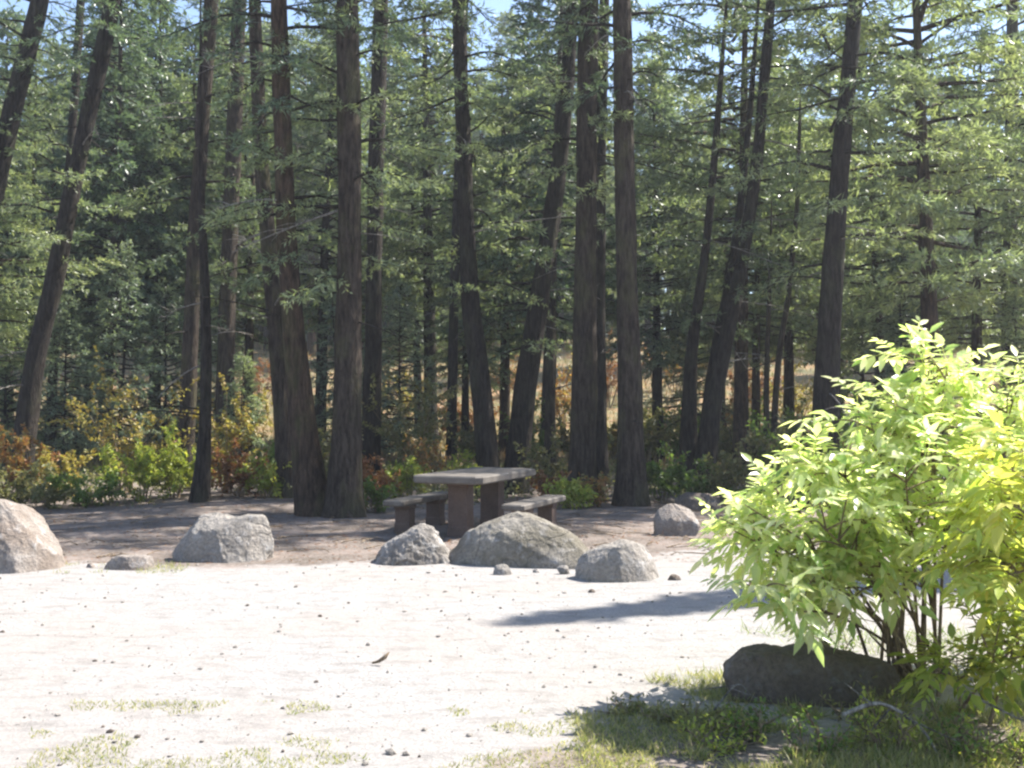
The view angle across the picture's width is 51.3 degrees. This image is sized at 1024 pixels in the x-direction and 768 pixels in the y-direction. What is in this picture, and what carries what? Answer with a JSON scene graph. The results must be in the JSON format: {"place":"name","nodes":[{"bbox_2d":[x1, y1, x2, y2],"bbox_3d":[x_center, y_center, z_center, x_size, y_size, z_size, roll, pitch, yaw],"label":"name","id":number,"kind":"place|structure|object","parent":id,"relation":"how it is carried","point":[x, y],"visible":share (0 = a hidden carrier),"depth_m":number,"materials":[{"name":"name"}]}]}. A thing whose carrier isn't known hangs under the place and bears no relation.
{"place":"outdoors","nodes":[
{"label":"outdoors","id":0,"kind":"place"},
{"bbox_2d":[24,493,921,557],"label":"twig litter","id":1,"kind":"object","parent":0,"point":[597,531],"visible":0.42,"depth_m":13.96,"materials":[{"name":"brown plant"}]},
{"bbox_2d":[31,493,946,563],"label":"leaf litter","id":2,"kind":"object","parent":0,"point":[339,524],"visible":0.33,"depth_m":14.16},
{"bbox_2d":[0,534,1023,767],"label":"road","id":3,"kind":"structure","parent":0,"point":[272,663],"depth_m":6.79,"materials":[{"name":"sand"}]},
{"bbox_2d":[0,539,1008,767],"bbox_3d":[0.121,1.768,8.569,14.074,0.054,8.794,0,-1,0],"label":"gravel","id":4,"kind":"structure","parent":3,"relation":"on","point":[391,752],"depth_m":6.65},
{"bbox_2d":[0,336,1023,767],"bbox_3d":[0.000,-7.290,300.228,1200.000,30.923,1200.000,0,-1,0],"label":"ground","id":5,"kind":"structure","parent":0,"point":[168,510],"depth_m":15.43,"materials":[{"name":"soil"}]},
{"bbox_2d":[0,311,61,468],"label":"young conifer","id":6,"kind":"object","parent":5,"relation":"on","point":[5,412],"visible":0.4,"depth_m":26.96,"materials":[{"name":"green plant"}]},
{"bbox_2d":[0,499,65,573],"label":"boulder","id":7,"kind":"object","parent":5,"relation":"on","point":[29,541],"visible":0.77,"depth_m":10.45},
{"bbox_2d":[0,422,65,496],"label":"shrub","id":8,"kind":"object","parent":5,"relation":"on","point":[17,462],"visible":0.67,"depth_m":18.43,"materials":[{"name":"orange plant"}]},
{"bbox_2d":[0,459,77,508],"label":"shrub","id":9,"kind":"object","parent":5,"relation":"on","point":[38,493],"visible":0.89,"depth_m":16.92,"materials":[{"name":"green plant"}]},
{"bbox_2d":[1,0,84,462],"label":"conifer tree","id":10,"kind":"object","parent":5,"relation":"on","point":[72,121],"visible":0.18,"depth_m":26.94,"materials":[{"name":"brown plant"}]},
{"bbox_2d":[0,0,85,431],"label":"spruce tree","id":11,"kind":"object","parent":5,"relation":"on","point":[9,14],"visible":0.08,"depth_m":37.02,"materials":[{"name":"green plant"}]},
{"bbox_2d":[0,0,102,361],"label":"conifer tree","id":12,"kind":"object","parent":5,"relation":"on","point":[19,79],"visible":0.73,"depth_m":24.22,"materials":[{"name":"green plant"}]},
{"bbox_2d":[0,94,103,368],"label":"pine tree","id":13,"kind":"object","parent":5,"relation":"on","point":[7,223],"visible":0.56,"depth_m":25.22,"materials":[{"name":"green plant"}]},
{"bbox_2d":[0,21,131,371],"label":"pine tree","id":14,"kind":"object","parent":5,"relation":"on","point":[40,160],"visible":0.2,"depth_m":33.87,"materials":[{"name":"green plant"}]},
{"bbox_2d":[14,293,118,468],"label":"young conifer","id":15,"kind":"object","parent":5,"relation":"on","point":[65,432],"visible":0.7,"depth_m":24.93,"materials":[{"name":"green plant"}]},
{"bbox_2d":[46,468,127,506],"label":"shrub","id":16,"kind":"object","parent":5,"relation":"on","point":[80,496],"visible":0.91,"depth_m":17.20,"materials":[{"name":"green plant"}]},
{"bbox_2d":[23,16,153,438],"bbox_3d":[-13.618,-5.008,35.015,4.824,14.346,5.450,1,-1,2],"label":"spruce tree","id":17,"kind":"object","parent":5,"relation":"on","point":[80,275],"visible":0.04,"depth_m":34.73,"materials":[{"name":"green plant"}]},
{"bbox_2d":[0,0,186,484],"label":"conifer tree","id":18,"kind":"object","parent":5,"relation":"on","point":[31,384],"visible":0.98,"depth_m":21.98,"materials":[{"name":"green plant"}]},
{"bbox_2d":[2,0,207,461],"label":"spruce tree","id":19,"kind":"object","parent":5,"relation":"on","point":[114,234],"visible":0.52,"depth_m":29.89,"materials":[{"name":"green plant"}]},
{"bbox_2d":[55,238,177,466],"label":"young conifer","id":20,"kind":"object","parent":5,"relation":"on","point":[105,339],"visible":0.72,"depth_m":25.87,"materials":[{"name":"green plant"}]},
{"bbox_2d":[38,345,199,492],"bbox_3d":[-7.140,0.808,19.965,2.775,3.039,2.150,1,-2,-44],"label":"shrub","id":21,"kind":"object","parent":5,"relation":"on","point":[151,417],"visible":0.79,"depth_m":19.79,"materials":[{"name":"green plant"}]},
{"bbox_2d":[93,437,191,501],"bbox_3d":[-6.148,1.477,17.988,1.735,1.157,1.526,0,-1,-20],"label":"shrub","id":22,"kind":"object","parent":5,"relation":"on","point":[146,465],"visible":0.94,"depth_m":17.78,"materials":[{"name":"green plant"}]},
{"bbox_2d":[68,0,241,443],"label":"spruce tree","id":23,"kind":"object","parent":5,"relation":"on","point":[159,58],"visible":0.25,"depth_m":31.87,"materials":[{"name":"green plant"}]},
{"bbox_2d":[115,278,214,454],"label":"young conifer","id":24,"kind":"object","parent":5,"relation":"on","point":[173,299],"visible":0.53,"depth_m":26.90,"materials":[{"name":"green plant"}]},
{"bbox_2d":[86,0,250,502],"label":"conifer tree","id":25,"kind":"object","parent":5,"relation":"on","point":[200,490],"visible":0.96,"depth_m":17.50,"materials":[{"name":"brown plant"}]},
{"bbox_2d":[153,419,214,498],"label":"shrub","id":26,"kind":"object","parent":5,"relation":"on","point":[180,459],"visible":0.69,"depth_m":18.23,"materials":[{"name":"green plant"}]},
{"bbox_2d":[106,0,274,489],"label":"conifer tree","id":27,"kind":"object","parent":5,"relation":"on","point":[190,341],"visible":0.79,"depth_m":20.95,"materials":[{"name":"green plant"}]},
{"bbox_2d":[117,9,267,431],"bbox_3d":[-9.893,-4.709,33.050,5.118,14.052,5.272,1,-3,-36],"label":"spruce tree","id":28,"kind":"object","parent":5,"relation":"on","point":[187,181],"visible":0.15,"depth_m":32.96,"materials":[{"name":"green plant"}]},
{"bbox_2d":[146,280,250,455],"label":"young conifer","id":29,"kind":"object","parent":5,"relation":"on","point":[214,310],"visible":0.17,"depth_m":27.95,"materials":[{"name":"green plant"}]},
{"bbox_2d":[172,512,273,562],"bbox_3d":[-3.051,1.786,11.216,1.092,0.841,0.797,0,-1,0],"label":"boulder","id":30,"kind":"object","parent":5,"relation":"on","point":[216,537],"visible":0.6,"depth_m":11.07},
{"bbox_2d":[183,372,271,492],"bbox_3d":[-5.204,0.914,19.245,1.611,2.269,1.540,0,-1,0],"label":"shrub","id":31,"kind":"object","parent":5,"relation":"on","point":[226,451],"visible":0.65,"depth_m":19.26,"materials":[{"name":"green plant"}]},
{"bbox_2d":[188,0,292,497],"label":"conifer tree","id":32,"kind":"object","parent":5,"relation":"on","point":[282,445],"visible":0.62,"depth_m":18.30,"materials":[{"name":"brown plant"}]},
{"bbox_2d":[147,34,335,450],"bbox_3d":[-8.327,-4.298,32.829,5.677,13.200,6.028,1,-2,-36],"label":"pine tree","id":33,"kind":"object","parent":5,"relation":"on","point":[249,330],"visible":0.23,"depth_m":32.45,"materials":[{"name":"green plant"}]},
{"bbox_2d":[211,349,272,471],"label":"young conifer","id":34,"kind":"object","parent":5,"relation":"on","point":[250,398],"visible":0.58,"depth_m":23.96,"materials":[{"name":"green plant"}]},
{"bbox_2d":[211,436,274,496],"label":"shrub","id":35,"kind":"object","parent":5,"relation":"on","point":[228,468],"visible":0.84,"depth_m":18.25,"materials":[{"name":"green plant"}]},
{"bbox_2d":[161,0,331,469],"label":"conifer tree","id":36,"kind":"object","parent":5,"relation":"on","point":[224,317],"visible":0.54,"depth_m":26.01,"materials":[{"name":"green plant"}]},
{"bbox_2d":[234,454,291,498],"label":"shrub","id":37,"kind":"object","parent":5,"relation":"on","point":[264,482],"visible":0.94,"depth_m":18.12,"materials":[{"name":"green plant"}]},
{"bbox_2d":[142,0,409,516],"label":"conifer tree","id":38,"kind":"object","parent":5,"relation":"on","point":[309,479],"visible":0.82,"depth_m":15.89,"materials":[{"name":"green plant"}]},
{"bbox_2d":[241,21,368,355],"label":"pine tree","id":39,"kind":"object","parent":5,"relation":"on","point":[311,340],"visible":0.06,"depth_m":54.88,"materials":[{"name":"green plant"}]},
{"bbox_2d":[236,0,410,459],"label":"spruce tree","id":40,"kind":"object","parent":5,"relation":"on","point":[329,184],"visible":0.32,"depth_m":29.95,"materials":[{"name":"green plant"}]},
{"bbox_2d":[199,0,462,518],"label":"conifer tree","id":41,"kind":"object","parent":5,"relation":"on","point":[344,497],"visible":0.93,"depth_m":15.74,"materials":[{"name":"brown plant"}]},
{"bbox_2d":[307,269,382,452],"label":"young conifer","id":42,"kind":"object","parent":5,"relation":"on","point":[330,353],"visible":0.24,"depth_m":26.89,"materials":[{"name":"green plant"}]},
{"bbox_2d":[303,0,429,484],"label":"conifer tree","id":43,"kind":"object","parent":5,"relation":"on","point":[371,443],"visible":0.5,"depth_m":21.92,"materials":[{"name":"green plant"}]},
{"bbox_2d":[362,280,451,462],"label":"young conifer","id":44,"kind":"object","parent":5,"relation":"on","point":[398,385],"visible":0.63,"depth_m":26.93,"materials":[{"name":"green plant"}]},
{"bbox_2d":[374,523,449,565],"bbox_3d":[-1.011,1.806,10.943,0.864,0.730,0.616,0,-1,-19],"label":"boulder","id":45,"kind":"object","parent":5,"relation":"on","point":[421,544],"visible":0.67,"depth_m":10.81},
{"bbox_2d":[362,373,462,479],"bbox_3d":[-2.205,0.949,21.865,2.502,2.439,2.135,0,-1,0],"label":"shrub","id":46,"kind":"object","parent":5,"relation":"on","point":[401,446],"visible":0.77,"depth_m":21.73,"materials":[{"name":"green plant"}]},
{"bbox_2d":[383,491,447,532],"bbox_3d":[-1.213,1.726,14.169,0.300,0.480,1.600,0,-1,22],"label":"bench","id":47,"kind":"object","parent":5,"relation":"on","point":[405,507],"visible":0.85,"depth_m":13.78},
{"bbox_2d":[382,104,461,430],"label":"spruce tree","id":48,"kind":"object","parent":5,"relation":"on","point":[419,321],"visible":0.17,"depth_m":35.97,"materials":[{"name":"green plant"}]},
{"bbox_2d":[332,0,521,447],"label":"spruce tree","id":49,"kind":"object","parent":5,"relation":"on","point":[422,43],"visible":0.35,"depth_m":32.84,"materials":[{"name":"green plant"}]},
{"bbox_2d":[382,2,513,462],"bbox_3d":[-1.885,-4.691,28.158,3.669,14.104,1.716,0,-1,-17],"label":"conifer tree","id":50,"kind":"object","parent":5,"relation":"on","point":[452,380],"visible":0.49,"depth_m":27.88,"materials":[{"name":"brown plant"}]},
{"bbox_2d":[359,0,575,497],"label":"conifer tree","id":51,"kind":"object","parent":5,"relation":"on","point":[486,445],"visible":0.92,"depth_m":19.45,"materials":[{"name":"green plant"}]},
{"bbox_2d":[418,137,519,456],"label":"spruce tree","id":52,"kind":"object","parent":5,"relation":"on","point":[494,370],"visible":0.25,"depth_m":30.88,"materials":[{"name":"green plant"}]},
{"bbox_2d":[413,467,535,536],"bbox_3d":[-0.450,1.549,13.870,0.940,0.820,1.950,0,-1,22],"label":"picnic table","id":53,"kind":"object","parent":5,"relation":"on","point":[460,483],"visible":0.89,"depth_m":13.33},
{"bbox_2d":[384,59,616,458],"bbox_3d":[-0.338,-3.544,31.080,6.505,11.977,6.098,1,0,-45],"label":"pine tree","id":54,"kind":"object","parent":5,"relation":"on","point":[504,405],"visible":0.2,"depth_m":30.71,"materials":[{"name":"green plant"}]},
{"bbox_2d":[0,339,1019,470],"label":"meadow grass","id":55,"kind":"structure","parent":5,"relation":"on","point":[502,454],"depth_m":42.48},
{"bbox_2d":[0,9,1022,343],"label":"wood","id":56,"kind":"object","parent":5,"relation":"on","point":[568,313],"visible":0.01,"depth_m":65.08,"materials":[{"name":"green plant"}]},
{"bbox_2d":[0,457,1023,507],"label":"ground cover","id":57,"kind":"object","parent":5,"relation":"on","point":[93,474],"visible":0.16,"depth_m":19.61,"materials":[{"name":"green plant"}]},
{"bbox_2d":[11,561,1023,767],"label":"grass","id":58,"kind":"structure","parent":5,"relation":"on","point":[902,758],"depth_m":5.05,"materials":[{"name":"plant"}]},
{"bbox_2d":[449,511,589,568],"bbox_3d":[0.051,1.771,10.900,1.625,0.912,0.861,0,-1,8],"label":"boulder","id":59,"kind":"object","parent":5,"relation":"on","point":[517,539],"visible":0.6,"depth_m":10.71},
{"bbox_2d":[484,0,573,474],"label":"conifer tree","id":60,"kind":"object","parent":5,"relation":"on","point":[550,370],"visible":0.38,"depth_m":23.95,"materials":[{"name":"brown plant"}]},
{"bbox_2d":[501,495,565,524],"bbox_3d":[0.294,1.711,13.570,0.300,0.480,1.600,0,-1,22],"label":"bench","id":61,"kind":"object","parent":5,"relation":"on","point":[546,505],"visible":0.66,"depth_m":13.66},
{"bbox_2d":[513,421,568,493],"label":"shrub","id":62,"kind":"object","parent":5,"relation":"on","point":[544,462],"visible":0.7,"depth_m":19.10,"materials":[{"name":"green plant"}]},
{"bbox_2d":[443,0,643,493],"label":"conifer tree","id":63,"kind":"object","parent":5,"relation":"on","point":[531,349],"visible":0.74,"depth_m":19.98,"materials":[{"name":"green plant"}]},
{"bbox_2d":[440,0,655,459],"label":"spruce tree","id":64,"kind":"object","parent":5,"relation":"on","point":[564,280],"visible":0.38,"depth_m":28.92,"materials":[{"name":"green plant"}]},
{"bbox_2d":[541,474,598,509],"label":"shrub","id":65,"kind":"object","parent":5,"relation":"on","point":[575,494],"visible":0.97,"depth_m":16.74,"materials":[{"name":"green plant"}]},
{"bbox_2d":[482,0,708,502],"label":"conifer tree","id":66,"kind":"object","parent":5,"relation":"on","point":[582,447],"visible":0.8,"depth_m":18.45,"materials":[{"name":"brown plant"}]},
{"bbox_2d":[575,539,658,582],"bbox_3d":[0.979,1.788,9.919,0.841,0.658,0.598,0,-1,0],"label":"boulder","id":67,"kind":"object","parent":5,"relation":"on","point":[621,561],"visible":0.61,"depth_m":9.79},
{"bbox_2d":[554,0,688,483],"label":"conifer tree","id":68,"kind":"object","parent":5,"relation":"on","point":[602,463],"visible":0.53,"depth_m":21.41,"materials":[{"name":"brown plant"}]},
{"bbox_2d":[503,0,740,506],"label":"conifer tree","id":69,"kind":"object","parent":5,"relation":"on","point":[631,487],"visible":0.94,"depth_m":17.56,"materials":[{"name":"brown plant"}]},
{"bbox_2d":[607,399,679,462],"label":"shrub","id":70,"kind":"object","parent":5,"relation":"on","point":[649,424],"visible":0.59,"depth_m":25.86,"materials":[{"name":"green plant"}]},
{"bbox_2d":[606,28,702,367],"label":"spruce tree","id":71,"kind":"object","parent":5,"relation":"on","point":[636,63],"visible":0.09,"depth_m":51.80,"materials":[{"name":"green plant"}]},
{"bbox_2d":[614,440,709,502],"bbox_3d":[2.610,1.556,18.423,1.555,1.181,0.904,1,-1,-27],"label":"shrub","id":72,"kind":"object","parent":5,"relation":"on","point":[662,479],"visible":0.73,"depth_m":18.42,"materials":[{"name":"green plant"}]},
{"bbox_2d":[605,52,734,461],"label":"spruce tree","id":73,"kind":"object","parent":5,"relation":"on","point":[657,339],"visible":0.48,"depth_m":28.94,"materials":[{"name":"green plant"}]},
{"bbox_2d":[653,503,699,535],"bbox_3d":[2.054,1.824,13.289,0.571,0.652,0.403,0,-1,0],"label":"boulder","id":74,"kind":"object","parent":5,"relation":"on","point":[673,519],"visible":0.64,"depth_m":13.24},
{"bbox_2d":[643,248,733,443],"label":"young conifer","id":75,"kind":"object","parent":5,"relation":"on","point":[703,360],"visible":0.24,"depth_m":30.96,"materials":[{"name":"green plant"}]},
{"bbox_2d":[671,711,766,759],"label":"weed clump","id":76,"kind":"object","parent":5,"relation":"on","point":[735,743],"visible":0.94,"depth_m":4.99,"materials":[{"name":"green plant"}]},
{"bbox_2d":[572,0,875,474],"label":"pine tree","id":77,"kind":"object","parent":5,"relation":"on","point":[689,127],"visible":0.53,"depth_m":24.81,"materials":[{"name":"green plant"}]},
{"bbox_2d":[670,0,787,491],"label":"conifer tree","id":78,"kind":"object","parent":5,"relation":"on","point":[688,433],"visible":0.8,"depth_m":20.21,"materials":[{"name":"brown plant"}]},
{"bbox_2d":[664,0,795,461],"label":"conifer tree","id":79,"kind":"object","parent":5,"relation":"on","point":[739,209],"visible":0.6,"depth_m":20.75,"materials":[{"name":"brown plant"}]},
{"bbox_2d":[647,0,847,492],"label":"conifer tree","id":80,"kind":"object","parent":5,"relation":"on","point":[708,435],"visible":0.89,"depth_m":20.02,"materials":[{"name":"green plant"}]},
{"bbox_2d":[691,408,803,502],"bbox_3d":[3.747,1.239,17.296,1.802,1.701,1.292,0,-1,0],"label":"shrub","id":81,"kind":"object","parent":5,"relation":"on","point":[736,462],"visible":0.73,"depth_m":17.34,"materials":[{"name":"green plant"}]},
{"bbox_2d":[716,696,799,742],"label":"weed clump","id":82,"kind":"object","parent":5,"relation":"on","point":[756,719],"visible":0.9,"depth_m":5.12,"materials":[{"name":"green plant"}]},
{"bbox_2d":[704,196,817,460],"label":"conifer tree","id":83,"kind":"object","parent":5,"relation":"on","point":[766,372],"visible":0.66,"depth_m":23.92,"materials":[{"name":"brown plant"}]},
{"bbox_2d":[667,79,860,459],"bbox_3d":[6.931,-3.099,30.061,5.101,11.000,4.757,0,-1,2],"label":"pine tree","id":84,"kind":"object","parent":5,"relation":"on","point":[758,331],"visible":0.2,"depth_m":29.83,"materials":[{"name":"green plant"}]},
{"bbox_2d":[727,82,820,478],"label":"conifer tree","id":85,"kind":"object","parent":5,"relation":"on","point":[776,380],"visible":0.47,"depth_m":23.03,"materials":[{"name":"brown plant"}]},
{"bbox_2d":[684,56,905,443],"bbox_3d":[7.976,-3.573,30.738,6.505,11.977,6.098,-1,0,24],"label":"pine tree","id":86,"kind":"object","parent":5,"relation":"on","point":[788,398],"visible":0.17,"depth_m":30.69,"materials":[{"name":"green plant"}]},
{"bbox_2d":[745,414,859,508],"bbox_3d":[4.643,1.266,16.903,1.991,1.600,1.337,0,-1,0],"label":"shrub","id":87,"kind":"object","parent":5,"relation":"on","point":[761,452],"visible":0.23,"depth_m":16.81,"materials":[{"name":"green plant"}]},
{"bbox_2d":[723,642,906,707],"bbox_3d":[1.667,1.817,5.867,0.990,0.746,0.619,0,-1,0],"label":"boulder","id":88,"kind":"object","parent":5,"relation":"on","point":[774,673],"visible":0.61,"depth_m":5.76,"materials":[{"name":"stone"}]},
{"bbox_2d":[777,697,866,758],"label":"weed clump","id":89,"kind":"object","parent":5,"relation":"on","point":[820,736],"visible":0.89,"depth_m":4.86,"materials":[{"name":"green plant"}]},
{"bbox_2d":[748,114,910,362],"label":"pine tree","id":90,"kind":"object","parent":5,"relation":"on","point":[807,356],"visible":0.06,"depth_m":32.78,"materials":[{"name":"green plant"}]},
{"bbox_2d":[710,0,958,504],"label":"conifer tree","id":91,"kind":"object","parent":5,"relation":"on","point":[826,398],"visible":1,"depth_m":17.87,"materials":[{"name":"green plant"}]},
{"bbox_2d":[795,266,897,452],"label":"young conifer","id":92,"kind":"object","parent":5,"relation":"on","point":[846,372],"visible":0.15,"depth_m":29.84,"materials":[{"name":"green plant"}]},
{"bbox_2d":[686,315,1023,696],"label":"elder bush","id":93,"kind":"object","parent":5,"relation":"on","point":[841,558],"visible":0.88,"depth_m":5.70,"materials":[{"name":"green plant"}]},
{"bbox_2d":[768,16,991,462],"bbox_3d":[9.212,-3.549,27.237,5.638,12.025,5.210,0,-1,7],"label":"pine tree","id":94,"kind":"object","parent":5,"relation":"on","point":[855,268],"visible":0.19,"depth_m":26.97,"materials":[{"name":"green plant"}]},
{"bbox_2d":[835,686,932,754],"bbox_3d":[1.769,1.620,4.980,0.425,0.345,0.431,-1,-2,40],"label":"weed clump","id":95,"kind":"object","parent":5,"relation":"on","point":[873,717],"visible":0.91,"depth_m":4.97,"materials":[{"name":"green plant"}]},
{"bbox_2d":[754,0,1023,485],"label":"pine tree","id":96,"kind":"object","parent":5,"relation":"on","point":[923,200],"visible":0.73,"depth_m":20.62,"materials":[{"name":"green plant"}]},
{"bbox_2d":[842,249,962,456],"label":"young conifer","id":97,"kind":"object","parent":5,"relation":"on","point":[888,339],"visible":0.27,"depth_m":25.01,"materials":[{"name":"green plant"}]},
{"bbox_2d":[852,28,1023,423],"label":"pine tree","id":98,"kind":"object","parent":5,"relation":"on","point":[975,338],"visible":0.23,"depth_m":26.96,"materials":[{"name":"green plant"}]},
{"bbox_2d":[887,572,1023,726],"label":"elder bush","id":99,"kind":"object","parent":5,"relation":"on","point":[989,662],"visible":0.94,"depth_m":5.18,"materials":[{"name":"green plant"}]},
{"bbox_2d":[896,409,1023,640],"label":"elder bush","id":100,"kind":"object","parent":5,"relation":"on","point":[990,558],"visible":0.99,"depth_m":4.95,"materials":[{"name":"green plant"}]},
{"bbox_2d":[906,345,1023,672],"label":"elder bush","id":101,"kind":"object","parent":5,"relation":"on","point":[1015,405],"visible":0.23,"depth_m":6.23,"materials":[{"name":"green plant"}]},
{"bbox_2d":[917,695,1023,765],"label":"weed clump","id":102,"kind":"object","parent":5,"relation":"on","point":[958,735],"visible":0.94,"depth_m":4.79,"materials":[{"name":"green plant"}]},
{"bbox_2d":[928,0,1023,457],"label":"conifer tree","id":103,"kind":"object","parent":5,"relation":"on","point":[1011,26],"visible":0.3,"depth_m":26.88,"materials":[{"name":"green plant"}]},
{"bbox_2d":[950,7,1023,303],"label":"pine tree","id":104,"kind":"object","parent":5,"relation":"on","point":[1009,219],"visible":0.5,"depth_m":24.33,"materials":[{"name":"green plant"}]},
{"bbox_2d":[972,288,1023,471],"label":"young conifer","id":105,"kind":"object","parent":5,"relation":"on","point":[1015,303],"visible":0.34,"depth_m":24.01,"materials":[{"name":"green plant"}]},
{"bbox_2d":[0,0,1023,327],"label":"sky","id":106,"kind":"structure","parent":0,"point":[499,5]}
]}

